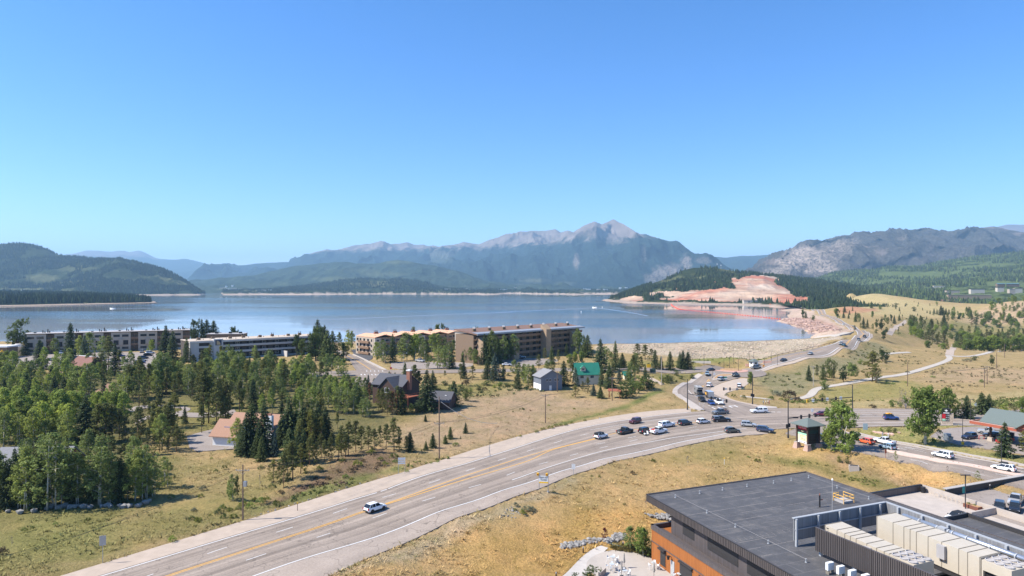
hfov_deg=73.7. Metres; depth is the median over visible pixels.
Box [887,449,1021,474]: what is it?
median path
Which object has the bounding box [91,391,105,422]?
aspen tree
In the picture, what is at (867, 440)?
hatchback car
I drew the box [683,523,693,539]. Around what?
window
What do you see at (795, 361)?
shoulder road
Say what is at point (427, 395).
spruce tree
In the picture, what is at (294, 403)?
pine tree
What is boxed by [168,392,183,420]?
pine tree
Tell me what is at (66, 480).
spruce tree
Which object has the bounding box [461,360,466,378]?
spruce tree
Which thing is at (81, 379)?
aspen tree
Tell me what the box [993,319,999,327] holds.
cottonwood tree
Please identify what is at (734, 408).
junction road
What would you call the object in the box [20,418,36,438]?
aspen tree
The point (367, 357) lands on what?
parking lot road
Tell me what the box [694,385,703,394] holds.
camper truck
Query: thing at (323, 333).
spruce tree
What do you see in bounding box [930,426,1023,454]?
filling station road
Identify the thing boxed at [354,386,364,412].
aspen tree
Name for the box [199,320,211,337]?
spruce tree
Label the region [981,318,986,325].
cottonwood tree
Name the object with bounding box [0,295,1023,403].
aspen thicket
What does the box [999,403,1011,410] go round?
green bush
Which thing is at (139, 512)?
overhead wire
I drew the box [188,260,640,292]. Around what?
shore hills
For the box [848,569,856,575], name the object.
heat pump
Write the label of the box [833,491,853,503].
roof hatch guard
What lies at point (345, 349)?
pine tree
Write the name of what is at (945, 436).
ice cabinet
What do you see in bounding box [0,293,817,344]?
lake water
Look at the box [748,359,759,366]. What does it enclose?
gatehouse
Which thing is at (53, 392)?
aspen tree
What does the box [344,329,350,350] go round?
aspen tree
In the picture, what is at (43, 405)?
aspen tree
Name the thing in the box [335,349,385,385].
side road
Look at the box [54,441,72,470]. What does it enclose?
aspen tree
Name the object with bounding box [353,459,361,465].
shrub
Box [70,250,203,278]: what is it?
hills
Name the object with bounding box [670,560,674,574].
door
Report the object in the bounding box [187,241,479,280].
range hills
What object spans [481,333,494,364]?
spruce tree
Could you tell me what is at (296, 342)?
broadleaf tree
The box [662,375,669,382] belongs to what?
willow bush
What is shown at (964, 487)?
street lamp
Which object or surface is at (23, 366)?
aspen tree
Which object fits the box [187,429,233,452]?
driveway path
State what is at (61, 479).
aspen tree
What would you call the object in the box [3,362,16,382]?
aspen tree
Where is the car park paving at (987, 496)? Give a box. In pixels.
[957,489,1023,526]
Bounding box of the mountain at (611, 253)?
[419,219,732,288]
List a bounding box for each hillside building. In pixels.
[944,290,959,293]
[946,295,991,298]
[969,289,984,293]
[995,283,1018,286]
[995,287,1003,291]
[1007,289,1014,293]
[1013,288,1021,292]
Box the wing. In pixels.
[944,512,1023,543]
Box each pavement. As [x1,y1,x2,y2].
[352,354,386,369]
[672,373,703,410]
[758,405,776,407]
[861,433,1023,465]
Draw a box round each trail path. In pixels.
[740,395,771,399]
[796,355,952,398]
[880,352,910,354]
[886,320,906,335]
[945,344,955,354]
[947,351,1002,356]
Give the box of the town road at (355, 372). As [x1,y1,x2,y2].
[309,367,700,376]
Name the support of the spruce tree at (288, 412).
on the ground at (512, 542)
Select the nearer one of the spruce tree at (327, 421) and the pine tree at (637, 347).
the spruce tree at (327, 421)
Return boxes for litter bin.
[921,486,925,492]
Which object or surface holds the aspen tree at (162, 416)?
on the ground at (512, 542)
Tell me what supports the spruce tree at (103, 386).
on the ground at (512, 542)
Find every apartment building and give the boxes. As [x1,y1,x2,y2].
[24,326,190,354]
[180,331,309,361]
[207,332,246,337]
[356,328,454,355]
[454,322,584,364]
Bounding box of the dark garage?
[430,391,457,409]
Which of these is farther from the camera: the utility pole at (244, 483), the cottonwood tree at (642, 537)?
the utility pole at (244, 483)
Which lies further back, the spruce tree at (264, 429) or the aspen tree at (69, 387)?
the aspen tree at (69, 387)
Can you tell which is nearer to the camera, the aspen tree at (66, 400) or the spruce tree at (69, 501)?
the spruce tree at (69, 501)
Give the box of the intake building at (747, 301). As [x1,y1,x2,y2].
[742,298,766,303]
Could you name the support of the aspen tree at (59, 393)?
on the ground at (512, 542)
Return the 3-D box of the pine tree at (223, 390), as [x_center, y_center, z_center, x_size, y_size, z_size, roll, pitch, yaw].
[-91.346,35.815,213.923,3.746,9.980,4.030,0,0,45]
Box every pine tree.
[30,444,39,459]
[87,403,110,436]
[91,353,97,366]
[91,402,117,438]
[96,354,106,369]
[98,363,108,382]
[99,336,115,371]
[106,436,122,461]
[107,404,122,435]
[112,408,126,438]
[114,350,123,370]
[118,443,130,467]
[119,414,129,438]
[121,364,137,397]
[129,356,148,405]
[130,406,146,436]
[134,406,146,429]
[138,383,150,405]
[140,430,151,450]
[145,363,154,384]
[145,401,151,421]
[146,403,156,433]
[149,411,155,433]
[150,387,167,414]
[151,433,159,453]
[152,406,165,434]
[155,429,164,451]
[161,407,177,443]
[162,367,172,394]
[165,435,170,449]
[167,402,173,418]
[168,360,179,385]
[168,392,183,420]
[168,411,180,441]
[169,379,179,399]
[170,424,182,451]
[176,371,182,393]
[188,378,195,396]
[189,354,196,364]
[190,368,212,423]
[192,363,197,382]
[196,376,218,422]
[197,361,204,384]
[197,404,205,432]
[198,350,205,360]
[207,345,212,357]
[207,380,226,422]
[208,372,215,399]
[215,389,224,416]
[217,381,233,409]
[218,395,225,414]
[222,398,230,418]
[224,393,233,418]
[227,381,235,405]
[234,380,244,411]
[235,475,239,494]
[243,359,250,383]
[244,383,251,403]
[254,350,258,366]
[258,358,267,385]
[263,376,273,398]
[268,459,279,481]
[276,454,289,487]
[278,362,289,388]
[278,392,286,409]
[280,358,289,378]
[281,444,293,478]
[285,440,299,479]
[296,418,303,437]
[296,443,307,473]
[303,409,310,443]
[303,437,315,464]
[304,401,310,408]
[304,410,315,436]
[307,434,318,460]
[311,442,320,463]
[312,418,320,441]
[313,398,324,415]
[315,393,326,413]
[316,416,326,439]
[317,433,323,457]
[318,361,324,375]
[321,439,328,461]
[326,437,334,459]
[327,432,335,453]
[333,433,344,458]
[335,412,339,428]
[335,425,346,455]
[340,422,354,455]
[341,434,349,456]
[344,346,349,355]
[349,420,361,452]
[356,425,367,450]
[364,425,371,448]
[367,428,379,449]
[368,382,372,401]
[374,389,380,407]
[376,425,384,444]
[377,388,386,411]
[382,387,391,408]
[383,423,388,448]
[386,391,395,412]
[386,417,401,451]
[391,386,401,408]
[395,436,402,449]
[399,391,407,412]
[404,436,407,451]
[411,365,421,393]
[416,372,422,392]
[458,363,463,380]
[468,365,475,379]
[490,369,494,382]
[535,354,542,365]
[567,357,573,381]
[572,385,579,396]
[584,377,590,392]
[632,343,640,354]
[641,344,648,355]
[861,351,881,380]
[869,363,881,382]
[926,329,931,339]
[929,329,935,342]
[940,330,946,343]
[1014,431,1023,451]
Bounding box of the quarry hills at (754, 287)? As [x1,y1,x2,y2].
[602,268,838,308]
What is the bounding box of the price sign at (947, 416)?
[941,408,953,424]
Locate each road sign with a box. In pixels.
[99,535,105,562]
[398,458,404,473]
[537,473,548,491]
[863,423,867,429]
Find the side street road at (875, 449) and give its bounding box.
[785,426,1023,489]
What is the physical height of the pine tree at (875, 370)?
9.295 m
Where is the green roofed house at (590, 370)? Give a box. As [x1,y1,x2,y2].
[572,362,599,384]
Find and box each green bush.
[410,403,422,412]
[481,380,493,385]
[582,564,601,575]
[617,379,638,397]
[627,379,638,393]
[632,375,646,389]
[641,373,654,388]
[819,379,829,389]
[951,399,962,417]
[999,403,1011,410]
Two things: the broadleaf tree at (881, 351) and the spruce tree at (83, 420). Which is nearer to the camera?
the spruce tree at (83, 420)
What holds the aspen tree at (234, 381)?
on the ground at (512, 542)
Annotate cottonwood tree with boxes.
[146,339,154,350]
[409,333,419,359]
[572,352,579,362]
[577,331,583,350]
[579,351,584,362]
[633,527,651,556]
[747,372,752,385]
[822,424,841,451]
[824,400,860,455]
[834,308,839,317]
[902,385,944,444]
[907,319,913,326]
[910,326,917,335]
[916,328,924,339]
[924,340,931,347]
[937,343,946,348]
[938,386,956,408]
[961,339,969,349]
[966,340,975,350]
[971,336,981,350]
[974,336,987,350]
[979,336,986,350]
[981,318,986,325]
[984,338,994,351]
[985,335,998,351]
[990,337,1000,351]
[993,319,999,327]
[997,338,1006,351]
[1002,338,1009,351]
[1008,336,1018,351]
[1015,337,1023,351]
[1016,398,1023,412]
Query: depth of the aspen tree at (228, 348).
322.72 m
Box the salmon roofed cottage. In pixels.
[96,383,120,395]
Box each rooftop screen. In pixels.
[792,501,1023,561]
[815,527,936,575]
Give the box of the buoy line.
[671,304,777,318]
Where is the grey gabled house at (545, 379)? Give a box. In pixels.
[532,368,563,390]
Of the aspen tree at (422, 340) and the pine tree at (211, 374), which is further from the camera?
the aspen tree at (422, 340)
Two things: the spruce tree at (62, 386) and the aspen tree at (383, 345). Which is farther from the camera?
the aspen tree at (383, 345)
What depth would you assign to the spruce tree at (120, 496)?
133.51 m
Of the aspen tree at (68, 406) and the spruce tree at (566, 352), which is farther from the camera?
the spruce tree at (566, 352)
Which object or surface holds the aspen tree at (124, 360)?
on the ground at (512, 542)
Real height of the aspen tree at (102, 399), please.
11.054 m
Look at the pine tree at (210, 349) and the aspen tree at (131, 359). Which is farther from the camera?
the pine tree at (210, 349)
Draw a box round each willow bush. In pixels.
[174,430,186,441]
[461,388,471,400]
[617,386,624,398]
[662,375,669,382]
[825,358,832,377]
[831,360,837,377]
[1008,403,1018,410]
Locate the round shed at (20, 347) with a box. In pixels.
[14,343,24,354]
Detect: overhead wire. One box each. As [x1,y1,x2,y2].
[10,469,245,554]
[241,423,438,468]
[278,405,391,416]
[443,398,536,421]
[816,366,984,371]
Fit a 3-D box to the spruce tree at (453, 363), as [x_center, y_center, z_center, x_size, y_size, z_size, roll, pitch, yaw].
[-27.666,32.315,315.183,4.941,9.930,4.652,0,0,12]
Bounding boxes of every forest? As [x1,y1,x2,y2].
[0,241,204,293]
[0,290,151,303]
[221,277,626,292]
[610,265,891,308]
[794,249,1023,307]
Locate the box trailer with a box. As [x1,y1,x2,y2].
[705,390,713,397]
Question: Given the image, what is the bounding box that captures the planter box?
[963,502,981,510]
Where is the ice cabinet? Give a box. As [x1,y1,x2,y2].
[943,433,950,440]
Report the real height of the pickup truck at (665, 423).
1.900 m
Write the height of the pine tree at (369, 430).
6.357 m
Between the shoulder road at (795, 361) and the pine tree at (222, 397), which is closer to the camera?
the pine tree at (222, 397)
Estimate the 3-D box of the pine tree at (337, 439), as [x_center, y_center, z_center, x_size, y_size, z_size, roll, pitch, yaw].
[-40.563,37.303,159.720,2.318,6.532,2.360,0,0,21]
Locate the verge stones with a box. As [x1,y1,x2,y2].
[498,506,525,517]
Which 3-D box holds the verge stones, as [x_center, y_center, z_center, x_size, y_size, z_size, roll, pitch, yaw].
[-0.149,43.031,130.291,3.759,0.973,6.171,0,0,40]
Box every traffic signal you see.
[687,379,726,409]
[723,375,753,403]
[786,399,816,437]
[807,384,852,408]
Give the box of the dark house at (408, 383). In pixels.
[371,369,420,406]
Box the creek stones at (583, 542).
[559,532,626,548]
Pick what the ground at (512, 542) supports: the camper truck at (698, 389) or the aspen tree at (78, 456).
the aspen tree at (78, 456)
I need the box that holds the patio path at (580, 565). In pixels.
[563,546,607,575]
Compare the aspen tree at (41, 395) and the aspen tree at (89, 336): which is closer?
the aspen tree at (41, 395)
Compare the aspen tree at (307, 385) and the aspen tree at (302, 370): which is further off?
the aspen tree at (302, 370)
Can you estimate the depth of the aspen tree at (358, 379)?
246.96 m
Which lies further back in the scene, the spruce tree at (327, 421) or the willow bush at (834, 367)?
the willow bush at (834, 367)
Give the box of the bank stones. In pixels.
[781,317,841,332]
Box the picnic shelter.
[608,389,620,396]
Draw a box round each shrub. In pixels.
[0,545,8,555]
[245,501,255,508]
[261,495,271,501]
[272,499,280,506]
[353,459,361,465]
[461,378,470,385]
[781,390,796,397]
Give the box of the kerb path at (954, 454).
[844,431,1023,468]
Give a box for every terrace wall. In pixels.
[869,484,921,496]
[922,484,996,508]
[943,474,1023,494]
[970,507,1023,522]
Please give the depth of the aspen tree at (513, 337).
343.50 m
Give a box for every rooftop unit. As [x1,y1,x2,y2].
[825,521,905,555]
[876,512,999,575]
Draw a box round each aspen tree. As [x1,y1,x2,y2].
[0,350,11,368]
[0,366,8,387]
[0,386,10,405]
[0,406,12,436]
[0,410,15,446]
[0,414,16,445]
[0,452,6,491]
[0,454,11,500]
[2,350,20,372]
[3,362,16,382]
[4,403,19,442]
[4,461,29,508]
[7,374,15,389]
[7,380,12,392]
[8,413,30,446]
[8,444,37,510]
[11,370,20,385]
[11,388,26,407]
[14,398,29,438]
[15,360,23,371]
[15,373,21,388]
[16,438,35,467]
[17,468,34,505]
[18,362,32,377]
[18,373,30,388]
[18,378,27,389]
[18,401,35,433]
[19,432,81,510]
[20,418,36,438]
[22,408,42,442]
[24,389,39,405]
[25,360,36,380]
[28,384,42,396]
[30,458,54,499]
[31,401,39,439]
[31,434,54,456]
[32,377,40,388]
[32,390,48,422]
[32,400,56,437]
[34,358,43,378]
[35,366,47,389]
[36,419,53,441]
[39,346,49,369]
[41,395,54,415]
[42,374,51,389]
[42,394,48,401]
[46,399,60,418]
[47,388,58,403]
[47,417,58,438]
[48,353,70,384]
[49,367,61,387]
[49,454,73,503]
[50,389,70,407]
[50,399,61,417]
[51,351,60,370]
[53,404,63,438]
[53,414,69,445]
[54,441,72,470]
[56,403,77,439]
[57,410,79,445]
[59,393,75,418]
[60,358,70,380]
[63,381,72,394]
[64,452,89,503]
[65,365,76,390]
[66,348,74,356]
[67,354,76,365]
[67,390,84,426]
[68,365,87,390]
[72,389,88,418]
[73,363,101,396]
[74,335,82,354]
[77,372,88,392]
[79,429,94,461]
[79,440,87,458]
[80,433,118,504]
[82,332,96,355]
[84,363,101,388]
[84,391,98,423]
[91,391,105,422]
[94,336,110,357]
[95,362,104,384]
[96,396,108,424]
[98,457,121,502]
[101,390,113,428]
[104,382,119,396]
[107,388,124,430]
[112,388,131,430]
[115,367,134,392]
[116,391,132,431]
[117,373,133,399]
[120,356,128,370]
[120,457,137,499]
[121,448,150,501]
[122,436,142,470]
[125,366,141,391]
[126,350,135,365]
[127,445,160,499]
[140,369,148,389]
[143,463,164,496]
[147,353,166,387]
[149,369,163,392]
[150,418,161,438]
[151,352,177,392]
[153,413,170,449]
[158,367,165,393]
[158,456,176,486]
[170,371,179,391]
[177,356,186,382]
[180,368,197,394]
[181,364,194,391]
[203,357,213,375]
[210,359,219,371]
[211,362,226,381]
[216,351,228,375]
[224,344,233,363]
[224,367,236,387]
[226,350,237,366]
[227,417,243,451]
[227,474,237,500]
[229,355,240,369]
[231,372,240,393]
[234,353,244,368]
[235,370,247,392]
[247,360,258,379]
[247,372,264,394]
[251,345,258,358]
[254,358,265,377]
[256,380,263,396]
[257,392,266,408]
[258,398,267,410]
[260,355,269,369]
[261,368,271,390]
[265,351,273,366]
[266,388,275,413]
[269,381,276,392]
[274,363,287,388]
[276,358,285,368]
[276,376,283,397]
[287,357,296,375]
[288,370,295,389]
[291,362,300,385]
[292,385,305,409]
[295,385,306,401]
[296,363,304,379]
[297,355,302,363]
[303,360,312,380]
[303,364,308,379]
[304,381,311,399]
[305,353,312,362]
[306,386,318,407]
[312,373,320,391]
[316,383,322,395]
[320,353,331,376]
[322,379,327,397]
[323,375,334,389]
[323,386,332,407]
[327,354,335,373]
[329,381,338,406]
[330,388,344,411]
[333,356,344,375]
[333,387,347,413]
[339,359,348,375]
[339,387,352,414]
[341,381,351,406]
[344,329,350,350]
[348,331,354,351]
[348,385,358,414]
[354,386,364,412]
[356,376,362,386]
[357,398,365,416]
[360,387,369,407]
[361,377,368,396]
[362,398,373,417]
[371,342,380,359]
[376,340,390,362]
[396,339,405,360]
[397,332,412,356]
[412,334,428,356]
[420,342,430,359]
[427,333,439,351]
[433,345,442,367]
[436,333,442,348]
[438,345,447,368]
[441,337,447,347]
[442,347,452,368]
[444,342,452,359]
[487,330,498,356]
[499,335,509,361]
[505,340,512,359]
[508,334,519,356]
[519,364,526,382]
[522,364,533,384]
[530,365,536,382]
[571,328,581,351]
[602,346,611,364]
[623,525,636,547]
[624,362,636,381]
[630,353,639,368]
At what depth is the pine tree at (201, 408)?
194.17 m
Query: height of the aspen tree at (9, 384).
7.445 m
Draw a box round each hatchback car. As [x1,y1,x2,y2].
[363,501,386,512]
[696,418,710,423]
[707,399,714,404]
[724,426,739,432]
[740,420,756,426]
[813,411,825,415]
[858,437,875,444]
[878,443,896,449]
[945,510,965,516]
[982,431,998,436]
[990,461,1016,471]
[994,499,1005,509]
[1008,500,1020,513]
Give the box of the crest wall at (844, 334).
[821,316,853,335]
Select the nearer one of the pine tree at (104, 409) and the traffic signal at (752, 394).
the pine tree at (104, 409)
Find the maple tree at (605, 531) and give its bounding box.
[601,527,608,543]
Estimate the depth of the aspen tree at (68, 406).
182.47 m
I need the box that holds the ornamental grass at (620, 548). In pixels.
[609,542,651,556]
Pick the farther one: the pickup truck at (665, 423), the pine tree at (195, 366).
the pine tree at (195, 366)
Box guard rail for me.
[768,338,845,356]
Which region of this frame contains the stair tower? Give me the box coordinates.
[454,330,464,348]
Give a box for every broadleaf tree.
[4,317,30,344]
[190,319,199,338]
[229,326,238,332]
[232,368,241,384]
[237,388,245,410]
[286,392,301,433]
[292,333,301,356]
[298,338,306,355]
[303,334,318,356]
[308,326,320,360]
[339,342,345,357]
[839,364,848,381]
[878,318,884,329]
[879,349,884,360]
[881,330,886,338]
[884,352,889,360]
[988,354,994,364]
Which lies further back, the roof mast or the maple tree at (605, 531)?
the maple tree at (605, 531)
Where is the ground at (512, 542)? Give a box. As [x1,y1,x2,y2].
[0,294,1023,575]
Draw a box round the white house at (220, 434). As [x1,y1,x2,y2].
[208,412,285,446]
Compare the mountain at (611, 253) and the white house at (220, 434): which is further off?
the mountain at (611, 253)
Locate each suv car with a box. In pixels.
[593,431,607,438]
[629,417,641,423]
[638,426,649,432]
[677,419,691,425]
[698,397,705,401]
[756,425,773,432]
[882,413,898,419]
[931,450,954,458]
[961,431,977,439]
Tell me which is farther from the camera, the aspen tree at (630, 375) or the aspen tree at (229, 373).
the aspen tree at (630, 375)
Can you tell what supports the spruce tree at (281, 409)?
on the ground at (512, 542)
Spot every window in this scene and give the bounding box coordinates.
[660,551,665,567]
[680,564,691,575]
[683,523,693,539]
[707,537,737,566]
[747,560,774,575]
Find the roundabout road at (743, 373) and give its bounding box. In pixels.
[698,365,766,377]
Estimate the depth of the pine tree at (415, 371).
237.83 m
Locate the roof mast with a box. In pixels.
[831,478,832,509]
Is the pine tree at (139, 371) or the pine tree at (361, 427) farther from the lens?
the pine tree at (139, 371)
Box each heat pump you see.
[825,561,833,574]
[836,565,844,575]
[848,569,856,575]
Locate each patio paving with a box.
[587,550,657,575]
[596,557,672,575]
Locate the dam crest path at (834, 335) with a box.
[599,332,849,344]
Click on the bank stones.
(797, 322)
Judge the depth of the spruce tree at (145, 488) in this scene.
137.74 m
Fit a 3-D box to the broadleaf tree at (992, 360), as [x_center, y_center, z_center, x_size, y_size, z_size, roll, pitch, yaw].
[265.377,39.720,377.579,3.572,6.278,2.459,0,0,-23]
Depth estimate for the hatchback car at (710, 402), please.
244.93 m
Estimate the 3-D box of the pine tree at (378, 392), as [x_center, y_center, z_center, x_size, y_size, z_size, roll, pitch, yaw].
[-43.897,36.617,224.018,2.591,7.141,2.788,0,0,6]
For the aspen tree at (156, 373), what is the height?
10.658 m
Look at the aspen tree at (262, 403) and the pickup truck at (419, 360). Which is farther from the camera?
the pickup truck at (419, 360)
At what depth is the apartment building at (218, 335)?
416.26 m
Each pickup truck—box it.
[415,358,424,361]
[616,426,633,434]
[649,426,667,434]
[658,420,674,427]
[711,415,730,421]
[712,408,728,414]
[714,398,722,404]
[750,365,760,368]
[750,407,767,412]
[873,436,896,443]
[977,427,1000,433]
[1007,492,1023,504]
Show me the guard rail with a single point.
(807, 348)
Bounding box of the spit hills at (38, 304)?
[0,301,155,305]
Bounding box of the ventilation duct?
[902,513,1023,561]
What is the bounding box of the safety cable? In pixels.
[688,479,865,558]
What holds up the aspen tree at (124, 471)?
on the ground at (512, 542)
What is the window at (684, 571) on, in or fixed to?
in the commercial building at (689, 539)
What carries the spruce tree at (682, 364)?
on the ground at (512, 542)
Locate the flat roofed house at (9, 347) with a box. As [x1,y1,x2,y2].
[0,345,19,357]
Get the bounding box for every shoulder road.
[61,408,690,575]
[257,430,767,575]
[762,332,872,370]
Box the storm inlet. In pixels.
[849,464,858,471]
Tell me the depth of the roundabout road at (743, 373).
325.42 m
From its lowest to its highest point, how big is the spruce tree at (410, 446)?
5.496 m
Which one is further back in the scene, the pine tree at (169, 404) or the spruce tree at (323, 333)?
the spruce tree at (323, 333)
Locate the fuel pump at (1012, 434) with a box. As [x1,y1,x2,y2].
[1009,432,1014,440]
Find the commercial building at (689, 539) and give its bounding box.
[646,471,1023,575]
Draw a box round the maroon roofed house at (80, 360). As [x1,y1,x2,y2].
[72,355,106,373]
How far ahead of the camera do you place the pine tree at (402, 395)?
217.33 m
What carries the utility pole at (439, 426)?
on the ground at (512, 542)
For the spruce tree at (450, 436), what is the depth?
187.18 m
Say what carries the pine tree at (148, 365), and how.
on the ground at (512, 542)
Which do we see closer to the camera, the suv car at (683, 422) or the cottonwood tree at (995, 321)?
the suv car at (683, 422)
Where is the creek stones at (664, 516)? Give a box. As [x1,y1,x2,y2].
[644,513,670,520]
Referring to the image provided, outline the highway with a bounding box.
[99,408,1019,575]
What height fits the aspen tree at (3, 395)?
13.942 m
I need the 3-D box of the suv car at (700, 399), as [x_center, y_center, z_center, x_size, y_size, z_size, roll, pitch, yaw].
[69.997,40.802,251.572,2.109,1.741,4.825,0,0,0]
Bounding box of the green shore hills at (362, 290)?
[221,278,621,294]
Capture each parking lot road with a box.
[2,352,157,370]
[352,349,372,360]
[391,361,472,369]
[499,358,557,365]
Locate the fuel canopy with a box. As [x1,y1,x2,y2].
[969,408,1023,441]
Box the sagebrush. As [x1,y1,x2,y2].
[521,505,532,511]
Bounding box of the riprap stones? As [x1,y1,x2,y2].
[606,337,837,357]
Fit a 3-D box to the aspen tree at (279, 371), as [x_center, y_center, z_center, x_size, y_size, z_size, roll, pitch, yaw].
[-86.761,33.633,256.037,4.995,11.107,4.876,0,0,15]
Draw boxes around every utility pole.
[236,465,249,519]
[434,396,443,458]
[541,394,548,422]
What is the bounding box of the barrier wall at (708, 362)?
[689,361,710,363]
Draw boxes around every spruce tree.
[0,379,7,393]
[0,467,19,511]
[3,449,23,506]
[19,334,31,355]
[24,454,54,513]
[25,377,31,400]
[31,339,49,369]
[47,376,61,398]
[50,441,82,503]
[59,375,66,394]
[61,321,78,356]
[62,466,83,503]
[69,396,97,445]
[78,336,89,355]
[79,466,97,503]
[91,459,98,494]
[99,376,105,398]
[106,458,133,503]
[109,343,121,375]
[133,468,151,497]
[156,326,174,357]
[165,331,181,360]
[181,407,188,424]
[183,339,191,362]
[196,319,204,338]
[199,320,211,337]
[209,321,220,332]
[233,423,243,454]
[234,412,255,458]
[236,401,259,452]
[243,379,258,409]
[249,405,278,455]
[250,429,265,457]
[253,436,268,462]
[270,437,278,457]
[276,414,287,448]
[276,428,298,466]
[278,402,285,414]
[282,399,295,443]
[290,432,307,467]
[294,401,309,440]
[301,429,308,461]
[306,319,320,353]
[309,399,327,443]
[316,324,326,359]
[317,328,336,365]
[322,405,333,440]
[324,330,343,360]
[388,334,398,362]
[394,389,409,415]
[401,362,406,374]
[404,433,416,452]
[415,370,438,412]
[429,370,438,389]
[429,433,438,448]
[447,427,452,439]
[449,348,456,368]
[449,381,464,407]
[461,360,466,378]
[463,423,468,433]
[479,333,489,363]
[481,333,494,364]
[481,358,491,378]
[488,351,503,381]
[493,335,503,362]
[501,368,505,379]
[513,371,523,389]
[548,347,556,364]
[559,361,571,386]
[564,343,569,355]
[570,368,579,386]
[579,336,588,355]
[582,334,594,357]
[590,383,596,395]
[593,337,607,372]
[596,386,605,398]
[597,365,604,385]
[601,364,616,388]
[611,341,620,370]
[616,369,622,383]
[618,353,627,367]
[651,350,659,369]
[665,352,675,370]
[676,352,680,367]
[677,350,688,369]
[686,352,694,368]
[805,365,812,380]
[819,364,827,379]
[861,317,865,327]
[936,306,944,314]
[940,314,949,327]
[954,332,958,346]
[959,395,975,419]
[972,393,989,414]
[986,394,996,410]
[990,421,1018,458]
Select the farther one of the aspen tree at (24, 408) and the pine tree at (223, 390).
the pine tree at (223, 390)
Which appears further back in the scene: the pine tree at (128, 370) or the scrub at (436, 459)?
the pine tree at (128, 370)
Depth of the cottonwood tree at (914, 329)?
600.47 m
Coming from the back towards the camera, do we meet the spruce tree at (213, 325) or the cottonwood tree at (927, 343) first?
the cottonwood tree at (927, 343)
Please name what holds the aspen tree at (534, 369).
on the ground at (512, 542)
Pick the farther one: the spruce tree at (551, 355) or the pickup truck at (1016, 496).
the spruce tree at (551, 355)
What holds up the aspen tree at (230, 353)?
on the ground at (512, 542)
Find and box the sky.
[0,0,1023,264]
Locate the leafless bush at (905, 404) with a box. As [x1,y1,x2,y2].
[895,387,909,408]
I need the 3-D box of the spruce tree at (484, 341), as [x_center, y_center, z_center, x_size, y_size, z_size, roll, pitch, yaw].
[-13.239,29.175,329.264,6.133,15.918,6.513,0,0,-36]
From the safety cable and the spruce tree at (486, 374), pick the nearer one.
the safety cable
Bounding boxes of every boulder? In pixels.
[16,509,23,514]
[30,508,37,512]
[61,502,68,507]
[79,504,87,508]
[119,503,126,508]
[142,500,149,504]
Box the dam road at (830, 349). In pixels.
[755,308,870,370]
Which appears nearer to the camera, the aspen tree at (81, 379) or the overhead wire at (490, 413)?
the overhead wire at (490, 413)
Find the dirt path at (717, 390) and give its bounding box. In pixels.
[710,378,758,406]
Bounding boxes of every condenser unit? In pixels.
[889,550,933,573]
[982,554,1023,575]
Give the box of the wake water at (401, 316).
[319,312,499,319]
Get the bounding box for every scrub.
[279,456,449,506]
[292,458,378,489]
[439,384,543,396]
[692,350,803,365]
[762,342,882,397]
[782,398,910,405]
[792,460,878,485]
[870,350,944,372]
[925,362,1022,388]
[936,396,1023,405]
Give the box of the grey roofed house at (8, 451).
[0,446,85,478]
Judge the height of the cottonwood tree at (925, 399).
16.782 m
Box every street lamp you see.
[960,474,970,508]
[961,417,963,444]
[997,437,1005,463]
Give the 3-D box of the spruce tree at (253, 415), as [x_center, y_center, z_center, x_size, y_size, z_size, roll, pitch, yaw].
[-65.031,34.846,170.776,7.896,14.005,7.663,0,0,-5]
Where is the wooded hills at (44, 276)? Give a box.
[0,243,204,294]
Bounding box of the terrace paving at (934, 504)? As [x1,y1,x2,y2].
[884,491,1023,530]
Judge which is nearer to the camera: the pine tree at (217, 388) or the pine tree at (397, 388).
the pine tree at (217, 388)
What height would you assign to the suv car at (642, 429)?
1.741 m
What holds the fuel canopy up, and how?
on the filling station road at (978, 442)
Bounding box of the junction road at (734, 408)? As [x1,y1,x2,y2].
[677,370,772,416]
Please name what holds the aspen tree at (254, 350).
on the ground at (512, 542)
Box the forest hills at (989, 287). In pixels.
[817,252,1023,300]
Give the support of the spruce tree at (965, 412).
on the ground at (512, 542)
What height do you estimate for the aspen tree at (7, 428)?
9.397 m
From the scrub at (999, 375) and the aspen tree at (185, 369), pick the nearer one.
the aspen tree at (185, 369)
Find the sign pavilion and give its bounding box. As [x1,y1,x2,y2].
[790,418,825,451]
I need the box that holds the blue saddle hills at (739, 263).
[716,225,1023,271]
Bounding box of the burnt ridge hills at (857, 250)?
[746,226,1023,277]
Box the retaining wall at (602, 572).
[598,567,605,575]
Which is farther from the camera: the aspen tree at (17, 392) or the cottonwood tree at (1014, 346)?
the cottonwood tree at (1014, 346)
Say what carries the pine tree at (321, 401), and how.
on the ground at (512, 542)
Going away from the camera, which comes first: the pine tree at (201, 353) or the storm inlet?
the storm inlet
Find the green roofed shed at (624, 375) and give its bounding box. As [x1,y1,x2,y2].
[621,371,630,379]

